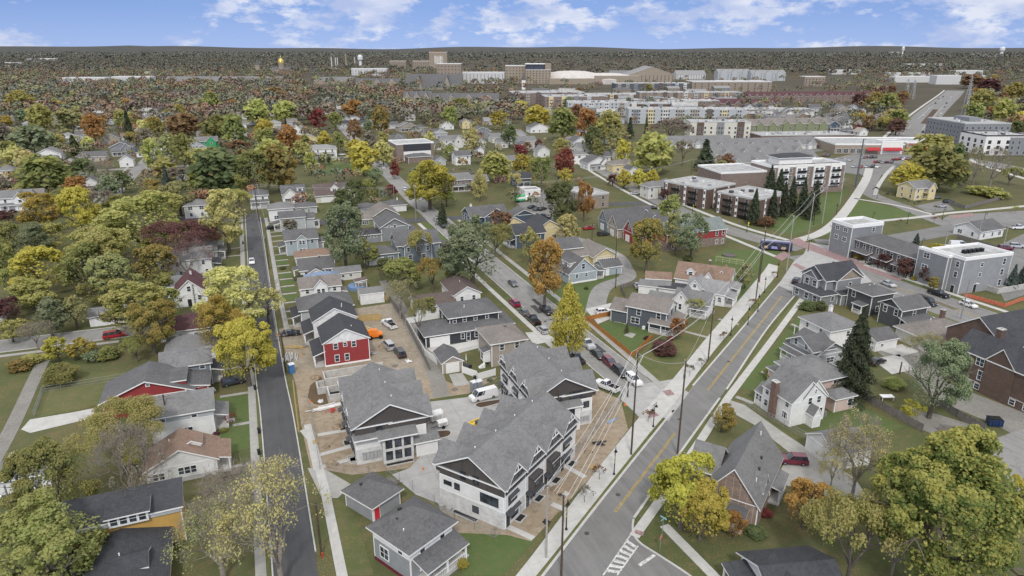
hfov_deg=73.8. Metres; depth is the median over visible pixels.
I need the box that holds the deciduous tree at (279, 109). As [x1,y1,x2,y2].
[271,100,298,124]
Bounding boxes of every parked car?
[249,257,254,263]
[265,225,277,229]
[280,329,300,336]
[507,279,518,286]
[518,308,529,315]
[536,325,548,333]
[582,225,594,229]
[590,348,603,359]
[595,307,610,313]
[633,282,638,288]
[869,356,886,365]
[880,280,896,286]
[959,299,978,307]
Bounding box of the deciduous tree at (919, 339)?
[901,331,945,370]
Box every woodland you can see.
[0,51,1023,58]
[0,56,1023,73]
[0,67,526,120]
[503,66,1023,126]
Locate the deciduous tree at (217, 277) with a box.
[191,264,291,324]
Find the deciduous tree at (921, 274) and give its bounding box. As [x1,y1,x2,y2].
[919,267,930,280]
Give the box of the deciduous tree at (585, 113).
[575,107,601,136]
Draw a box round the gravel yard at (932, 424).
[900,404,969,432]
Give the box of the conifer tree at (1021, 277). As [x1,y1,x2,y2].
[1017,267,1023,284]
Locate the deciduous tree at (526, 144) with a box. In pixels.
[523,141,531,150]
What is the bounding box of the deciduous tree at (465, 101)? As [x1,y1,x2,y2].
[452,97,473,118]
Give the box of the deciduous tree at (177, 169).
[167,165,190,181]
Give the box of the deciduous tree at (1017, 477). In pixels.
[1005,474,1023,491]
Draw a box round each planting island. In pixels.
[438,431,450,437]
[476,400,498,406]
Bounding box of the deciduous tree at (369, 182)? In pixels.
[361,178,378,200]
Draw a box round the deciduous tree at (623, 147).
[614,138,631,159]
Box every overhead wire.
[541,360,629,491]
[555,354,643,489]
[557,352,631,492]
[564,360,636,500]
[571,357,642,497]
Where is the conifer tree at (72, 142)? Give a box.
[66,135,82,156]
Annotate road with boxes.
[0,322,157,351]
[20,157,347,174]
[98,146,156,205]
[178,201,654,224]
[245,213,318,575]
[337,125,651,393]
[545,286,793,575]
[597,170,802,250]
[616,526,687,575]
[789,255,997,321]
[814,225,954,243]
[863,175,948,225]
[889,90,963,136]
[900,222,1023,242]
[940,211,1023,224]
[967,158,1023,171]
[993,429,1023,490]
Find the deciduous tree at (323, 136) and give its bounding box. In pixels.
[316,130,331,144]
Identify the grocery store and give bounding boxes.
[814,137,928,153]
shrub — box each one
[4,358,34,372]
[21,353,45,364]
[39,362,80,386]
[79,348,106,361]
[95,346,119,360]
[219,427,228,432]
[293,273,302,279]
[457,557,469,569]
[651,340,678,356]
[683,254,692,260]
[743,524,768,540]
[756,216,777,226]
[761,368,768,377]
[761,507,773,517]
[797,300,817,310]
[813,300,826,310]
[853,254,863,259]
[881,376,906,389]
[925,243,944,247]
[964,185,987,194]
[982,186,1012,198]
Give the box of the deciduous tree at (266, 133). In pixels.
[253,127,275,141]
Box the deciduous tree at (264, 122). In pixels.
[253,118,277,133]
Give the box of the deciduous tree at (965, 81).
[959,73,984,87]
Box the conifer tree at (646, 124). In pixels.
[644,115,647,133]
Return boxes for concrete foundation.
[308,362,382,404]
[986,284,1023,293]
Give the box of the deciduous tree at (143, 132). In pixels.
[135,127,155,143]
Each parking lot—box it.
[518,187,554,220]
[804,148,823,151]
[837,154,915,175]
[902,346,1023,432]
[916,201,953,212]
[1001,234,1023,300]
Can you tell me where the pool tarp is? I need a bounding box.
[347,283,367,290]
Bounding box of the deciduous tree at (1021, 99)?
[1017,95,1023,103]
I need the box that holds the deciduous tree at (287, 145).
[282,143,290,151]
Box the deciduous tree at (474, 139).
[462,126,481,152]
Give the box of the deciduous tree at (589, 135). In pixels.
[581,124,603,153]
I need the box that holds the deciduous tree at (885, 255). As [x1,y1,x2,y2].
[874,253,890,268]
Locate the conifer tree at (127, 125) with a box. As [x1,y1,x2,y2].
[123,110,136,141]
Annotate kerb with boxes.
[0,325,128,340]
[0,334,143,352]
[245,217,273,575]
[260,217,315,551]
[426,219,604,378]
[446,217,646,376]
[474,399,499,407]
[541,410,674,575]
[632,519,691,575]
[633,398,720,517]
[692,283,780,385]
[726,296,794,389]
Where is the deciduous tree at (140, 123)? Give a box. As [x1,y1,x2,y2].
[136,119,153,137]
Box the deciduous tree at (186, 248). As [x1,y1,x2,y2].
[163,238,215,273]
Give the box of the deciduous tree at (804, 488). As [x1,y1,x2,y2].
[783,477,836,527]
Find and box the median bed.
[921,109,936,123]
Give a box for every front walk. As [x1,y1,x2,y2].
[220,391,247,397]
[233,421,248,425]
[680,330,707,337]
[735,396,753,403]
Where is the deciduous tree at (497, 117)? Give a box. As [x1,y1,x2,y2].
[489,110,509,129]
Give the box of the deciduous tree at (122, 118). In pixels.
[116,116,137,121]
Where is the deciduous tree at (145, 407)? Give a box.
[58,393,165,473]
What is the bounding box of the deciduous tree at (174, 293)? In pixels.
[140,286,188,313]
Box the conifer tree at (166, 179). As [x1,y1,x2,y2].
[161,165,170,184]
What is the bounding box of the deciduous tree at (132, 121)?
[121,116,135,128]
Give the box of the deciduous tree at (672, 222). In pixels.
[660,212,683,244]
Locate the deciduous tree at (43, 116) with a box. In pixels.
[23,102,54,129]
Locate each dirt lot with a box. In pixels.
[279,303,427,392]
[294,369,427,474]
[421,378,495,398]
[438,504,532,541]
[513,390,627,535]
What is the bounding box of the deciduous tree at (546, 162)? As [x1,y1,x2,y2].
[527,155,552,191]
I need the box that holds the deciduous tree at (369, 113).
[366,108,373,118]
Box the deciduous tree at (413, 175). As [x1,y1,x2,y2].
[406,170,422,208]
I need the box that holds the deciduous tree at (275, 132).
[270,128,279,139]
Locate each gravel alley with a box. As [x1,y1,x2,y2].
[0,353,50,461]
[379,280,449,397]
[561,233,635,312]
[877,351,935,381]
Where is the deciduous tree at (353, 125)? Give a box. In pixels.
[345,119,363,139]
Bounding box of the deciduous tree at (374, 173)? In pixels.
[367,166,382,183]
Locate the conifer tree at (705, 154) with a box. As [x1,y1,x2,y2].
[692,138,714,168]
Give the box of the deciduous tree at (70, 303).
[54,294,88,328]
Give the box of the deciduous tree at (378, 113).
[371,105,390,131]
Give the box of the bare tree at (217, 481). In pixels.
[180,455,294,523]
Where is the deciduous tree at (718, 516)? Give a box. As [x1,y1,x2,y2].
[672,477,735,541]
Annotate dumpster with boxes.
[985,415,1003,426]
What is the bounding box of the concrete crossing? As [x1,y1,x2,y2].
[779,242,870,291]
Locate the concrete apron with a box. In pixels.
[621,377,694,420]
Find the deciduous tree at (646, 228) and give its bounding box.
[629,217,675,270]
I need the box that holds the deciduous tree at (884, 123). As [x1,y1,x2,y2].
[878,116,889,129]
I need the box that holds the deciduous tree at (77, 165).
[68,158,98,178]
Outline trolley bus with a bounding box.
[760,239,792,251]
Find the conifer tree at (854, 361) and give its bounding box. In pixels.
[832,307,878,410]
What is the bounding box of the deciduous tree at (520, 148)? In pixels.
[514,144,528,155]
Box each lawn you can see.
[40,372,125,416]
[216,395,249,452]
[275,255,286,258]
[276,260,288,264]
[279,273,291,277]
[280,279,293,284]
[281,286,295,291]
[283,294,296,300]
[303,161,381,175]
[332,498,373,575]
[423,223,434,228]
[459,533,534,575]
[467,261,590,315]
[504,297,540,326]
[546,275,618,311]
[599,321,654,351]
[634,322,719,380]
[707,249,782,301]
[741,312,805,390]
[763,189,848,235]
[803,405,902,436]
[825,200,915,235]
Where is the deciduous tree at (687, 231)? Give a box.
[677,211,710,254]
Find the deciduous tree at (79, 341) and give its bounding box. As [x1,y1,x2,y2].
[64,337,97,357]
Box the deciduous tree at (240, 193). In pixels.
[217,188,253,218]
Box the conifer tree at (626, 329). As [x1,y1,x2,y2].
[624,322,628,332]
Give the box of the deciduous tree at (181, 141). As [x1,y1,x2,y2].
[167,132,196,166]
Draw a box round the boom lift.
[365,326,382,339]
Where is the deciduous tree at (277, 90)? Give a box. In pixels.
[266,87,287,99]
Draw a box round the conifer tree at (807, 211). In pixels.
[802,191,814,220]
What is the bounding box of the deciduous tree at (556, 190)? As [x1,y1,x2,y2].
[536,180,578,228]
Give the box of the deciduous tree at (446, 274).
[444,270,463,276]
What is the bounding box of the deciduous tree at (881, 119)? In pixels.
[875,117,892,130]
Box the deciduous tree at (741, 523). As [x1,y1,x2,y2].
[724,510,747,538]
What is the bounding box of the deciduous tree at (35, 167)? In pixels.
[10,153,72,192]
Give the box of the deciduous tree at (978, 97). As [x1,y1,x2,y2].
[968,88,999,105]
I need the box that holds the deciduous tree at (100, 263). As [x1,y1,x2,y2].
[82,252,144,293]
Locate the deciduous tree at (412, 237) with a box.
[406,229,432,262]
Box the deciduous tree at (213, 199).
[197,188,258,252]
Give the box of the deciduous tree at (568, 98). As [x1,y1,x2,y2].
[563,96,572,105]
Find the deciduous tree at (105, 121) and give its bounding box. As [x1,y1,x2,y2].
[96,114,109,126]
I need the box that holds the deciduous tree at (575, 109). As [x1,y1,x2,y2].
[570,103,581,129]
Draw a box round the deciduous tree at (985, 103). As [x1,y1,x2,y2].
[981,101,990,107]
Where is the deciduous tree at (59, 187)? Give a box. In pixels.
[49,185,79,216]
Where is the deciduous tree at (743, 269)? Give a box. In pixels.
[736,262,759,288]
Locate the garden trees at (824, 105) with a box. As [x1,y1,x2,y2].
[676,96,907,127]
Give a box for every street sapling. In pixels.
[223,412,236,424]
[578,485,595,501]
[592,463,605,479]
[641,409,653,420]
[686,364,694,376]
[697,358,708,367]
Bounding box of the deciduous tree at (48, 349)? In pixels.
[36,336,70,361]
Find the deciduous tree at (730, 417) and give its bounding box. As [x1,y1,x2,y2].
[705,403,743,431]
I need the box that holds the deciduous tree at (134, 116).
[128,113,142,120]
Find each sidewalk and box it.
[0,340,119,356]
[91,167,128,202]
[239,216,266,575]
[265,218,288,329]
[300,428,347,575]
[304,424,314,469]
[317,429,345,435]
[320,446,350,455]
[323,458,353,467]
[417,223,555,347]
[457,220,665,388]
[506,525,535,539]
[516,264,777,575]
[548,483,569,495]
[550,502,565,511]
[565,466,586,477]
[578,164,775,256]
[586,153,789,240]
[629,298,803,537]
[660,524,719,575]
[795,168,872,240]
[854,198,934,214]
[864,264,1008,311]
[873,166,895,194]
[879,205,1023,221]
[883,90,944,136]
[969,159,1023,178]
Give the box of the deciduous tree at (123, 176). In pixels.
[111,170,133,192]
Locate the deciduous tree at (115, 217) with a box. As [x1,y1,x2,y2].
[90,189,187,258]
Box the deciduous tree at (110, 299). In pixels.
[88,278,181,334]
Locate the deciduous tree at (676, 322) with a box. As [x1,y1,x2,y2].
[670,317,688,339]
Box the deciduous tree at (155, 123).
[143,116,165,140]
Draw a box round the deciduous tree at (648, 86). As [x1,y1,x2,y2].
[646,83,652,90]
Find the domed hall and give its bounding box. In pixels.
[271,56,292,75]
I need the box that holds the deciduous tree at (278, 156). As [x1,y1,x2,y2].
[256,143,299,192]
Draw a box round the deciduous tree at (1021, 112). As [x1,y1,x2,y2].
[1012,111,1023,126]
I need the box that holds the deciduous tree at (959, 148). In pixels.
[953,142,968,163]
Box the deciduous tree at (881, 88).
[879,87,887,93]
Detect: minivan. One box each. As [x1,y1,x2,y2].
[102,329,126,339]
[381,339,395,350]
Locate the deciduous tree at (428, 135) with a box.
[424,132,434,140]
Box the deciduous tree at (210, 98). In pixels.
[198,92,222,107]
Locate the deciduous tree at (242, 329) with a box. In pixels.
[200,316,281,386]
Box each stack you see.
[282,352,297,362]
[284,344,309,349]
[310,375,319,379]
[386,477,402,483]
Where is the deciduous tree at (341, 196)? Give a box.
[330,188,363,211]
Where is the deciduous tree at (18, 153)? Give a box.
[13,149,33,172]
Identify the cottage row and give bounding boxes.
[664,135,730,148]
[702,137,773,144]
[709,142,803,157]
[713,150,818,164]
[762,136,816,148]
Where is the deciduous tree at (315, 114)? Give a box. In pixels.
[308,108,326,130]
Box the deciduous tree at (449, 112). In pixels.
[439,105,458,124]
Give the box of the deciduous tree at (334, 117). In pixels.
[324,111,343,130]
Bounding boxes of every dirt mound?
[321,444,330,448]
[326,460,337,467]
[332,423,342,429]
[549,485,565,494]
[575,437,584,445]
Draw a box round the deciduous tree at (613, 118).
[594,109,624,138]
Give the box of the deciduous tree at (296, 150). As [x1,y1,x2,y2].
[290,140,312,163]
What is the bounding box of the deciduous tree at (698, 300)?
[685,298,706,314]
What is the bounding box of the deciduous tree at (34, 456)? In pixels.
[0,435,103,522]
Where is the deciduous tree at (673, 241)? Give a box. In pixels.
[667,236,681,254]
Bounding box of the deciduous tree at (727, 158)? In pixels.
[717,153,735,162]
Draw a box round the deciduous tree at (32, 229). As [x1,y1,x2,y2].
[6,222,61,260]
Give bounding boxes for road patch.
[531,305,542,312]
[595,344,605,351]
[937,301,956,309]
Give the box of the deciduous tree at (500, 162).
[479,151,513,179]
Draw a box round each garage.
[0,460,57,494]
[86,304,126,326]
[294,202,317,212]
[332,265,361,280]
[340,471,403,521]
[357,202,374,211]
[382,197,406,211]
[433,343,463,373]
[508,206,534,220]
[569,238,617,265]
[594,258,622,275]
[638,279,671,293]
[645,271,671,281]
[805,427,871,469]
[868,326,899,351]
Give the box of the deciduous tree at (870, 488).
[864,486,881,496]
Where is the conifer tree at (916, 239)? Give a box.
[911,233,920,245]
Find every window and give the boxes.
[108,519,118,527]
[118,517,128,524]
[128,515,137,522]
[137,513,147,520]
[152,474,159,481]
[157,473,165,480]
[177,467,184,475]
[184,465,190,473]
[190,464,197,472]
[333,343,337,349]
[334,354,339,361]
[344,353,349,360]
[351,340,356,346]
[376,425,382,430]
[379,544,388,561]
[385,440,392,448]
[386,451,392,460]
[394,438,401,446]
[395,449,402,458]
[404,436,410,445]
[404,447,411,456]
[443,479,451,486]
[454,482,459,490]
[460,470,465,479]
[466,332,470,340]
[472,505,478,513]
[473,475,478,485]
[480,492,498,507]
[508,495,516,505]
[511,469,521,489]
[512,372,517,386]
[523,385,528,396]
[531,451,540,469]
[535,475,541,487]
[549,435,557,452]
[553,457,559,468]
[566,420,573,435]
[569,389,585,399]
[583,401,588,407]
[631,316,639,323]
[656,313,660,318]
[807,397,812,404]
[816,395,821,402]
[826,356,834,362]
[847,398,852,405]
[923,252,929,258]
[973,382,979,389]
[975,357,984,367]
[976,370,982,380]
[1008,398,1015,405]
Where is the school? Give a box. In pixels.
[388,138,433,162]
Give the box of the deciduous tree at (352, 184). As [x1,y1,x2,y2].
[344,179,364,202]
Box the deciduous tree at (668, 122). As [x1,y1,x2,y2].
[655,118,694,135]
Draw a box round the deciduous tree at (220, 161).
[184,145,251,189]
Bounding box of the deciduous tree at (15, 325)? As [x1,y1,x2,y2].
[0,318,31,341]
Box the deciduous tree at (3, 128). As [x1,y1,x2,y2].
[0,122,11,141]
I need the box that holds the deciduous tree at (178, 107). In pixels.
[173,103,186,111]
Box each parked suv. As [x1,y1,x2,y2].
[220,375,245,386]
[393,347,406,357]
[508,298,520,306]
[540,213,551,218]
[597,231,609,235]
[601,354,615,367]
[611,363,625,377]
[625,370,642,386]
[782,452,808,466]
[791,277,800,283]
[942,199,954,202]
[997,244,1013,249]
[1008,242,1023,247]
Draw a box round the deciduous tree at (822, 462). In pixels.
[812,445,849,485]
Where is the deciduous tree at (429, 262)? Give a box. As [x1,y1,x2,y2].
[415,257,442,292]
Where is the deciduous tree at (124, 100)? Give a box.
[120,98,129,109]
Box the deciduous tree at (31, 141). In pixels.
[4,125,54,152]
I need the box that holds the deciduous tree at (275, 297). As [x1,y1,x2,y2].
[246,288,285,323]
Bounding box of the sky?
[0,0,1023,48]
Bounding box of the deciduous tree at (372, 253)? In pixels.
[354,237,378,268]
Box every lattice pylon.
[910,80,915,98]
[961,84,971,113]
[964,75,973,101]
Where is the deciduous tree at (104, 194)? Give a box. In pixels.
[88,189,114,201]
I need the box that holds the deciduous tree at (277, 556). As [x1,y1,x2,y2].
[199,449,332,575]
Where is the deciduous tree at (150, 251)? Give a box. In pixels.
[129,243,178,281]
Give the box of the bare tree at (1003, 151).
[978,143,1017,186]
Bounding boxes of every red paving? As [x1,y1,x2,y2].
[634,530,643,535]
[645,411,658,417]
[663,390,674,395]
[775,251,789,260]
[789,238,806,246]
[793,263,805,269]
[802,242,902,280]
[950,213,975,217]
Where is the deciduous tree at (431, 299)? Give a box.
[425,296,436,311]
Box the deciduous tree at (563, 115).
[547,106,578,137]
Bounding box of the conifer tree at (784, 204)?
[778,181,790,217]
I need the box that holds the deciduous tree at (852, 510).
[799,485,910,575]
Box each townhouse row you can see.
[337,362,440,466]
[432,392,579,529]
[497,340,598,429]
[717,99,735,104]
[722,91,808,102]
[726,99,775,107]
[745,119,778,131]
[765,118,829,130]
[789,91,874,102]
[828,216,883,257]
[851,234,919,278]
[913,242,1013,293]
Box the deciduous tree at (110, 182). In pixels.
[95,174,121,194]
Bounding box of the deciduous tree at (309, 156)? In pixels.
[302,151,317,173]
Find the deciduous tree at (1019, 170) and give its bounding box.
[999,165,1023,185]
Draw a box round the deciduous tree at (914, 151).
[903,134,954,161]
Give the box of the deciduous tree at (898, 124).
[886,118,906,134]
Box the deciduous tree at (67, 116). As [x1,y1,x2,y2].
[51,108,86,133]
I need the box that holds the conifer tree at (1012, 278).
[1005,264,1018,288]
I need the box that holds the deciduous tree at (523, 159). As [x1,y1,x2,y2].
[511,153,531,171]
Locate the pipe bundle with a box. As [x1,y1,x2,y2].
[305,402,340,411]
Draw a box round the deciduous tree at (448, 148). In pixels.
[443,144,455,160]
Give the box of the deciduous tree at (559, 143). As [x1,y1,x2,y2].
[552,138,570,154]
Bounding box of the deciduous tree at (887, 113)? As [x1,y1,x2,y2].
[882,109,895,117]
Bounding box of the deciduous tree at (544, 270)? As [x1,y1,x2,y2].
[528,236,570,304]
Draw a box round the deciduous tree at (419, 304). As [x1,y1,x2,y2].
[407,298,426,338]
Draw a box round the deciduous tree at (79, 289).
[75,273,129,306]
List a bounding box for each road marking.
[603,535,630,575]
[607,569,618,572]
[610,564,622,568]
[613,559,624,563]
[614,434,673,511]
[616,433,675,511]
[617,546,638,575]
[617,554,627,559]
[620,549,630,555]
[623,545,633,551]
[626,540,636,547]
[638,554,655,565]
[707,297,780,389]
[709,296,782,388]
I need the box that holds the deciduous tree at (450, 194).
[437,181,455,206]
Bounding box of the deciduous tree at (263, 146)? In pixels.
[254,138,288,153]
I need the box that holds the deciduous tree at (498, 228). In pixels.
[480,222,513,255]
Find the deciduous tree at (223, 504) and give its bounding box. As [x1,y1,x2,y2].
[160,488,275,575]
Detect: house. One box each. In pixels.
[0,165,18,180]
[0,189,36,211]
[34,188,47,201]
[37,146,65,158]
[60,477,187,575]
[61,132,80,142]
[74,131,91,138]
[78,151,109,161]
[84,175,101,192]
[88,107,103,112]
[98,361,210,418]
[101,132,120,144]
[105,117,115,124]
[109,140,135,156]
[119,154,135,166]
[120,133,141,140]
[135,147,152,156]
[140,106,153,110]
[142,427,231,482]
[145,387,234,443]
[156,245,221,274]
[158,345,224,383]
[159,312,219,342]
[164,331,218,357]
[165,268,211,307]
[176,170,187,179]
[182,199,207,218]
[182,231,223,244]
[183,240,225,258]
[189,139,202,151]
[190,135,217,146]
[242,120,246,127]
[246,120,256,124]
[248,189,269,209]
[266,202,294,221]
[270,120,280,127]
[273,209,319,231]
[275,124,303,134]
[277,227,324,255]
[280,184,305,203]
[286,118,297,125]
[290,292,354,327]
[292,254,334,276]
[293,248,334,265]
[297,273,347,296]
[300,296,357,344]
[303,271,341,278]
[306,133,317,144]
[306,144,336,158]
[309,313,370,367]
[312,181,356,202]
[337,201,399,228]
[338,119,365,127]
[349,113,359,119]
[351,210,417,242]
[363,228,446,265]
[366,496,468,575]
[376,133,405,139]
[388,121,398,128]
[395,121,415,131]
[404,114,415,120]
[408,273,481,315]
[411,125,427,131]
[414,297,515,347]
[420,128,443,136]
[431,155,446,165]
[433,130,447,138]
[438,134,463,147]
[439,120,454,129]
[445,143,458,152]
[448,172,471,191]
[451,150,471,164]
[460,118,469,128]
[461,203,507,226]
[470,125,490,138]
[471,174,488,186]
[472,146,483,155]
[475,322,528,368]
[477,138,485,147]
[482,117,491,124]
[488,132,504,142]
[491,210,524,233]
[494,137,508,147]
[503,221,546,248]
[506,155,516,165]
[510,171,531,187]
[514,136,532,149]
[514,136,536,148]
[515,129,525,135]
[519,186,540,196]
[524,213,560,240]
[525,122,547,132]
[533,145,549,156]
[546,236,583,256]
[552,249,604,283]
[568,135,584,149]
[568,150,585,163]
[573,142,588,152]
[579,154,607,170]
[596,151,611,160]
[598,205,651,231]
[605,158,631,171]
[607,211,660,237]
[609,292,686,335]
[611,149,626,158]
[622,164,637,175]
[622,216,668,243]
[639,181,663,198]
[648,284,715,319]
[652,216,727,250]
[657,273,738,307]
[673,259,741,296]
[690,421,789,534]
[721,545,842,575]
[753,102,761,107]
[754,364,828,427]
[755,112,764,118]
[766,354,857,412]
[779,327,844,365]
[786,114,796,117]
[791,260,864,305]
[793,304,855,345]
[808,104,821,111]
[828,120,839,130]
[830,103,843,107]
[833,115,842,120]
[838,105,847,111]
[838,118,853,128]
[839,111,851,119]
[839,127,853,133]
[845,282,897,315]
[853,119,874,129]
[853,127,868,135]
[877,294,933,328]
[893,308,956,351]
[896,179,937,200]
[945,309,1023,412]
[953,218,1005,239]
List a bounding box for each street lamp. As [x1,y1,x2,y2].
[565,500,569,529]
[613,448,616,474]
[651,402,657,426]
[960,279,979,318]
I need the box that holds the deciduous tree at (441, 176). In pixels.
[404,159,455,209]
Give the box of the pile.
[592,440,606,445]
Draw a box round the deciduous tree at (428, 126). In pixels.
[426,121,439,128]
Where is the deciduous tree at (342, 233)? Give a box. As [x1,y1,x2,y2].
[320,200,373,265]
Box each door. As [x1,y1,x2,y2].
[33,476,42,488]
[94,317,108,325]
[187,299,192,306]
[290,365,294,373]
[321,197,332,202]
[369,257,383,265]
[374,506,380,520]
[430,335,449,346]
[446,362,458,373]
[506,515,509,527]
[525,495,529,507]
[560,460,563,471]
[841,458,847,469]
[949,284,954,292]
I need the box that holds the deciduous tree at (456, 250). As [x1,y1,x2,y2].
[435,214,506,284]
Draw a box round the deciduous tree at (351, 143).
[344,138,360,156]
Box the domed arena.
[549,71,639,83]
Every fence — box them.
[32,373,123,415]
[306,394,368,473]
[357,314,381,320]
[386,467,434,503]
[389,297,429,370]
[405,313,439,322]
[407,319,436,363]
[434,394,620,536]
[450,339,477,349]
[462,366,495,378]
[584,315,653,356]
[585,311,610,320]
[620,280,638,297]
[741,398,806,436]
[848,384,923,431]
[935,397,985,430]
[938,423,952,430]
[949,196,1002,208]
[956,234,996,246]
[963,292,1023,306]
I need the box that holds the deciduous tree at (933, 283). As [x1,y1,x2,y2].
[928,276,942,288]
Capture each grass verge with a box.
[243,216,270,575]
[536,418,663,575]
[638,414,711,517]
[685,283,775,391]
[737,297,798,378]
[902,279,975,303]
[927,311,959,322]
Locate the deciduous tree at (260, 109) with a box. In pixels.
[243,98,270,122]
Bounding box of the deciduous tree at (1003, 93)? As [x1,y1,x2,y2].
[997,91,1009,98]
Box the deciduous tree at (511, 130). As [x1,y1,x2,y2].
[500,124,516,147]
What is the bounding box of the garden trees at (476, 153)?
[287,107,672,202]
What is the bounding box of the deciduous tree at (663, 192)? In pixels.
[660,189,667,196]
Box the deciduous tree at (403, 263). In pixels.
[373,256,421,289]
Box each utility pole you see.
[0,484,9,501]
[157,394,170,405]
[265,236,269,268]
[276,334,286,371]
[292,380,299,432]
[315,502,321,555]
[545,487,547,557]
[560,494,564,575]
[630,350,638,454]
[676,361,686,454]
[707,299,714,361]
[755,245,762,303]
[759,227,766,281]
[786,215,794,271]
[808,193,814,237]
[822,181,828,222]
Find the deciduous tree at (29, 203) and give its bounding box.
[16,191,65,222]
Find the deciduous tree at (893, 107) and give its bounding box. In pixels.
[887,105,899,110]
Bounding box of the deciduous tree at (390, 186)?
[385,184,397,197]
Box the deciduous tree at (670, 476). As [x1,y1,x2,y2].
[647,450,719,530]
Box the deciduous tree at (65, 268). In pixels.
[45,240,108,294]
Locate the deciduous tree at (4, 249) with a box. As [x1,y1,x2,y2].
[0,239,18,271]
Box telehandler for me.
[469,418,478,425]
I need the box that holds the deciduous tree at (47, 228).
[30,222,68,248]
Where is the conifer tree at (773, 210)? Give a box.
[767,188,778,218]
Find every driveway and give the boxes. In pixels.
[21,408,93,432]
[308,468,349,497]
[427,342,477,352]
[449,373,468,386]
[526,332,554,343]
[586,303,610,323]
[729,400,865,499]
[879,354,913,373]
[881,344,917,355]
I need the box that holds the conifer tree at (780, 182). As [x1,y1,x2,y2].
[774,168,784,190]
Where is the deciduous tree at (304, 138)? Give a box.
[301,134,309,144]
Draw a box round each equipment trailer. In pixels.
[427,408,443,421]
[432,418,447,428]
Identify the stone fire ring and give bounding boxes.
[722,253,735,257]
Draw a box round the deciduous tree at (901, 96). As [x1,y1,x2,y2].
[896,92,905,104]
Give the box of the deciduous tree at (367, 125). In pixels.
[363,119,372,130]
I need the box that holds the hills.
[0,45,1023,52]
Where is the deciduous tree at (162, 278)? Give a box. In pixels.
[149,269,175,286]
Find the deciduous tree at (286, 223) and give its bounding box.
[281,219,297,229]
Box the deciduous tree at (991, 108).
[986,105,999,119]
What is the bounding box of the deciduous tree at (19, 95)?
[2,89,36,109]
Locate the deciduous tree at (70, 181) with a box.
[62,175,90,189]
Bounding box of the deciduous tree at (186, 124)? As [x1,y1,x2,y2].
[164,111,201,135]
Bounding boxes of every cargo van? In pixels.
[468,385,497,402]
[918,293,937,306]
[948,240,965,244]
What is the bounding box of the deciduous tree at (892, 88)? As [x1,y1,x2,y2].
[887,85,896,92]
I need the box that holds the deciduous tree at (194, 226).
[136,218,222,247]
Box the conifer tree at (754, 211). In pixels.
[744,188,760,225]
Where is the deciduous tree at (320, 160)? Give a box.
[317,156,324,163]
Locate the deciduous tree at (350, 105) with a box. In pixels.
[341,100,364,116]
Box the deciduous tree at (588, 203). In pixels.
[576,180,595,221]
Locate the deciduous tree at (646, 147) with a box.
[632,131,675,171]
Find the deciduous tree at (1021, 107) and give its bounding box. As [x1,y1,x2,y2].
[1017,103,1023,111]
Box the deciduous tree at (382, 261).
[372,257,394,282]
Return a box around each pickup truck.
[381,318,397,328]
[526,314,541,324]
[539,305,553,315]
[570,351,585,364]
[582,337,595,349]
[596,378,620,392]
[927,289,949,297]
[1009,224,1023,228]
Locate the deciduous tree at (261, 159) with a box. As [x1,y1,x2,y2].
[230,149,278,188]
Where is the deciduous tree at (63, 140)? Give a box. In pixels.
[54,134,66,143]
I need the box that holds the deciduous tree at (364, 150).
[346,141,380,175]
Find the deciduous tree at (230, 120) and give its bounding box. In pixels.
[219,113,246,140]
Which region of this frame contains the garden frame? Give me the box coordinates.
[715,256,743,263]
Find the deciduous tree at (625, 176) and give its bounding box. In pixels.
[616,169,633,188]
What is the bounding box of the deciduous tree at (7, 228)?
[0,221,23,256]
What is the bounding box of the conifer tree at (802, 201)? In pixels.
[794,177,808,215]
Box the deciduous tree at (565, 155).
[554,147,574,172]
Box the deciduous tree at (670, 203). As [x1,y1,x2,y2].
[658,194,681,215]
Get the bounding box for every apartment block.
[509,90,584,104]
[531,88,548,90]
[541,94,607,107]
[558,88,575,89]
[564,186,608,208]
[566,100,629,115]
[582,106,599,110]
[585,93,635,98]
[595,108,617,118]
[611,82,688,92]
[612,87,630,92]
[616,95,632,98]
[625,106,746,123]
[626,101,670,106]
[636,91,741,98]
[646,96,660,100]
[661,100,697,104]
[663,176,735,209]
[666,86,679,90]
[670,102,697,106]
[680,98,718,105]
[683,89,706,90]
[685,119,751,137]
[697,99,711,106]
[711,86,729,90]
[711,96,736,98]
[715,186,786,220]
[744,107,814,110]
[747,111,772,118]
[750,131,852,137]
[924,115,1011,143]
[959,130,1023,154]
[1008,133,1023,154]
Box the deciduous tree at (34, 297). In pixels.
[0,276,57,310]
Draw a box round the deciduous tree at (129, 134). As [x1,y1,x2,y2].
[125,131,140,145]
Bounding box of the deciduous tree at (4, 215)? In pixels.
[0,209,17,221]
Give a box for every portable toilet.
[287,362,294,373]
[470,379,476,391]
[476,378,482,388]
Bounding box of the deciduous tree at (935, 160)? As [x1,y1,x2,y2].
[911,144,972,187]
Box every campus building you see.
[62,77,110,83]
[111,76,155,82]
[166,76,239,85]
[238,76,283,83]
[253,79,295,86]
[314,77,354,84]
[351,68,388,74]
[355,78,401,88]
[389,61,406,68]
[403,91,432,104]
[405,74,463,89]
[413,61,428,69]
[429,50,447,69]
[432,93,458,105]
[436,63,461,73]
[459,93,498,105]
[462,72,504,83]
[505,65,524,83]
[525,63,550,83]
[608,70,629,73]
[622,66,674,81]
[673,70,705,78]
[686,80,771,91]
[714,69,748,79]
[747,70,785,80]
[798,76,825,86]
[828,70,860,73]
[888,73,929,75]
[889,76,929,81]
[929,75,961,84]
[949,70,982,74]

